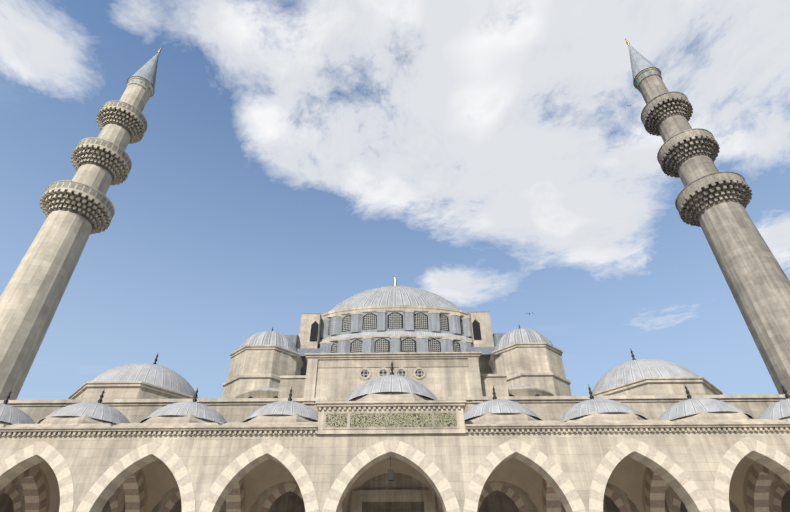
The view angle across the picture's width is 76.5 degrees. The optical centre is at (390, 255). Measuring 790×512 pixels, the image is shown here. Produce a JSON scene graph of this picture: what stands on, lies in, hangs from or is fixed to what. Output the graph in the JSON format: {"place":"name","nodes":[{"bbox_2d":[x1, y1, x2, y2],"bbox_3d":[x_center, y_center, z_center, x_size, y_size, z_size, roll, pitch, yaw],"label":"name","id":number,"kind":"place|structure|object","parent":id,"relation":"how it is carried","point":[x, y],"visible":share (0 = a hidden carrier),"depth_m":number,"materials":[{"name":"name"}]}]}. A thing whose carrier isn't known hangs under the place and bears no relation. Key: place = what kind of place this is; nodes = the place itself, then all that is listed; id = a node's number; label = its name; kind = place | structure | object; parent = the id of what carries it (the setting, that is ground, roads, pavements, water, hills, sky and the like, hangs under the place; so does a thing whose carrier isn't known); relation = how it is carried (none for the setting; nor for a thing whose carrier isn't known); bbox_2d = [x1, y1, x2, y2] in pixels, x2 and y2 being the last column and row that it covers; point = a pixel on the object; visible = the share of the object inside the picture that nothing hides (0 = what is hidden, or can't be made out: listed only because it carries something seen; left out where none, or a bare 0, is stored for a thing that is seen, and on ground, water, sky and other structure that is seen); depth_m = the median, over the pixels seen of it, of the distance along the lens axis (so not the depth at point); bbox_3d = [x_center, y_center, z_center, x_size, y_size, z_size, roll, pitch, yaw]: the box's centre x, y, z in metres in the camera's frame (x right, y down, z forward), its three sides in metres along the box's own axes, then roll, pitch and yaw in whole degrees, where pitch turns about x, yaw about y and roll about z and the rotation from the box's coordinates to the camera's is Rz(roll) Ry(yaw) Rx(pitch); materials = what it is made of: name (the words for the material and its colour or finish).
{"place":"outdoors","nodes":[
{"label":"outdoors","id":0,"kind":"place"},
{"bbox_2d":[321,433,461,459],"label":"portico roof","id":1,"kind":"structure","parent":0,"point":[392,458],"depth_m":27.74,"materials":[{"name":"grey stone"}]},
{"bbox_2d":[0,456,789,511],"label":"portico interior","id":2,"kind":"object","parent":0,"point":[145,488],"visible":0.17,"depth_m":30.55,"materials":[{"name":"beige stone"}]},
{"bbox_2d":[0,480,789,511],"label":"portico wall","id":3,"kind":"structure","parent":0,"point":[499,496],"depth_m":30.94,"materials":[{"name":"beige stone"}]},
{"bbox_2d":[0,0,789,399],"label":"sky","id":4,"kind":"structure","parent":0,"point":[292,159],"materials":[{"name":"blue"}]},
{"label":"ground","id":5,"kind":"structure","parent":0,"visible":0},
{"bbox_2d":[0,47,161,399],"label":"minaret","id":6,"kind":"object","parent":5,"relation":"on","point":[78,210],"visible":1,"depth_m":45.43,"materials":[{"name":"stone"}]},
{"bbox_2d":[0,422,789,511],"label":"arcade wall","id":7,"kind":"structure","parent":5,"relation":"on","point":[692,465],"depth_m":25.95,"materials":[{"name":"beige stone"}]},
{"bbox_2d":[388,455,392,480],"bbox_3d":[0.000,10.979,25.994,0.260,1.250,0.200,-1,-38,1],"label":"hanging lantern","id":8,"kind":"object","parent":7,"relation":"attached to","point":[390,474],"visible":1,"depth_m":25.71,"materials":[{"name":"metal"}]},
{"bbox_2d":[316,400,466,434],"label":"portal block","id":9,"kind":"structure","parent":7,"relation":"attached to","point":[388,417],"depth_m":26.98,"materials":[{"name":"beige stone"}]},
{"bbox_2d":[351,392,431,400],"bbox_3d":[0.091,9.958,30.873,6.375,1.050,6.375,-1,-38,1],"label":"dome base","id":10,"kind":"object","parent":9,"relation":"on","point":[393,396],"visible":0.15,"depth_m":28.58,"materials":[{"name":"beige stone"}]},
{"bbox_2d":[346,375,437,400],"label":"portico dome","id":11,"kind":"structure","parent":10,"relation":"on","point":[391,383],"depth_m":29.52,"materials":[{"name":"grey metal"}]},
{"bbox_2d":[0,411,789,426],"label":"portico dome bases","id":12,"kind":"object","parent":7,"relation":"on","point":[483,418],"visible":0.29,"depth_m":28.05,"materials":[{"name":"beige stone"}]},
{"bbox_2d":[0,398,789,423],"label":"portico domes","id":13,"kind":"structure","parent":12,"relation":"on","point":[683,408],"depth_m":29.30,"materials":[{"name":"grey metal"}]},
{"bbox_2d":[3,362,789,403],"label":"finials","id":14,"kind":"object","parent":13,"relation":"on","point":[689,396],"visible":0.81,"depth_m":31.75,"materials":[{"name":"metal"}]},
{"bbox_2d":[0,394,789,511],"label":"mosque wall","id":15,"kind":"structure","parent":5,"relation":"on","point":[656,407],"depth_m":34.56,"materials":[{"name":"stone"}]},
{"bbox_2d":[278,352,508,403],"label":"entrance wall","id":16,"kind":"structure","parent":15,"relation":"on","point":[436,374],"depth_m":36.40,"materials":[{"name":"stone"}]},
{"bbox_2d":[625,38,789,393],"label":"minaret","id":17,"kind":"object","parent":5,"relation":"on","point":[712,201],"visible":1,"depth_m":44.70,"materials":[{"name":"stone"}]},
{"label":"prayer hall body","id":18,"kind":"object","parent":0,"visible":0},
{"bbox_2d":[68,354,197,398],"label":"side dome","id":19,"kind":"structure","parent":18,"relation":"on","point":[154,380],"depth_m":39.19,"materials":[{"name":"metal"}]},
{"bbox_2d":[222,328,303,397],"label":"domed turret","id":20,"kind":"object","parent":18,"relation":"on","point":[265,359],"depth_m":54.53,"materials":[{"name":"stone"}]},
{"bbox_2d":[235,386,553,397],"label":"exedra drums","id":21,"kind":"object","parent":18,"relation":"on","point":[512,391],"visible":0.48,"depth_m":38.14,"materials":[{"name":"stone"}]},
{"bbox_2d":[319,305,472,352],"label":"dome drum","id":22,"kind":"object","parent":18,"relation":"on","point":[381,329],"visible":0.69,"depth_m":66.17,"materials":[{"name":"grey stone"}]},
{"bbox_2d":[330,277,460,316],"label":"great dome","id":23,"kind":"structure","parent":22,"relation":"on","point":[395,295],"depth_m":69.68,"materials":[{"name":"metal"}]},
{"bbox_2d":[286,312,505,374],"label":"buttress towers","id":24,"kind":"structure","parent":22,"relation":"attached to","point":[485,340],"depth_m":65.36,"materials":[{"name":"stone"}]},
{"bbox_2d":[488,325,571,395],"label":"domed turret","id":25,"kind":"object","parent":18,"relation":"on","point":[525,357],"depth_m":54.02,"materials":[{"name":"stone"}]},
{"bbox_2d":[592,348,722,395],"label":"side dome","id":26,"kind":"structure","parent":18,"relation":"on","point":[634,376],"depth_m":38.57,"materials":[{"name":"metal"}]}
]}

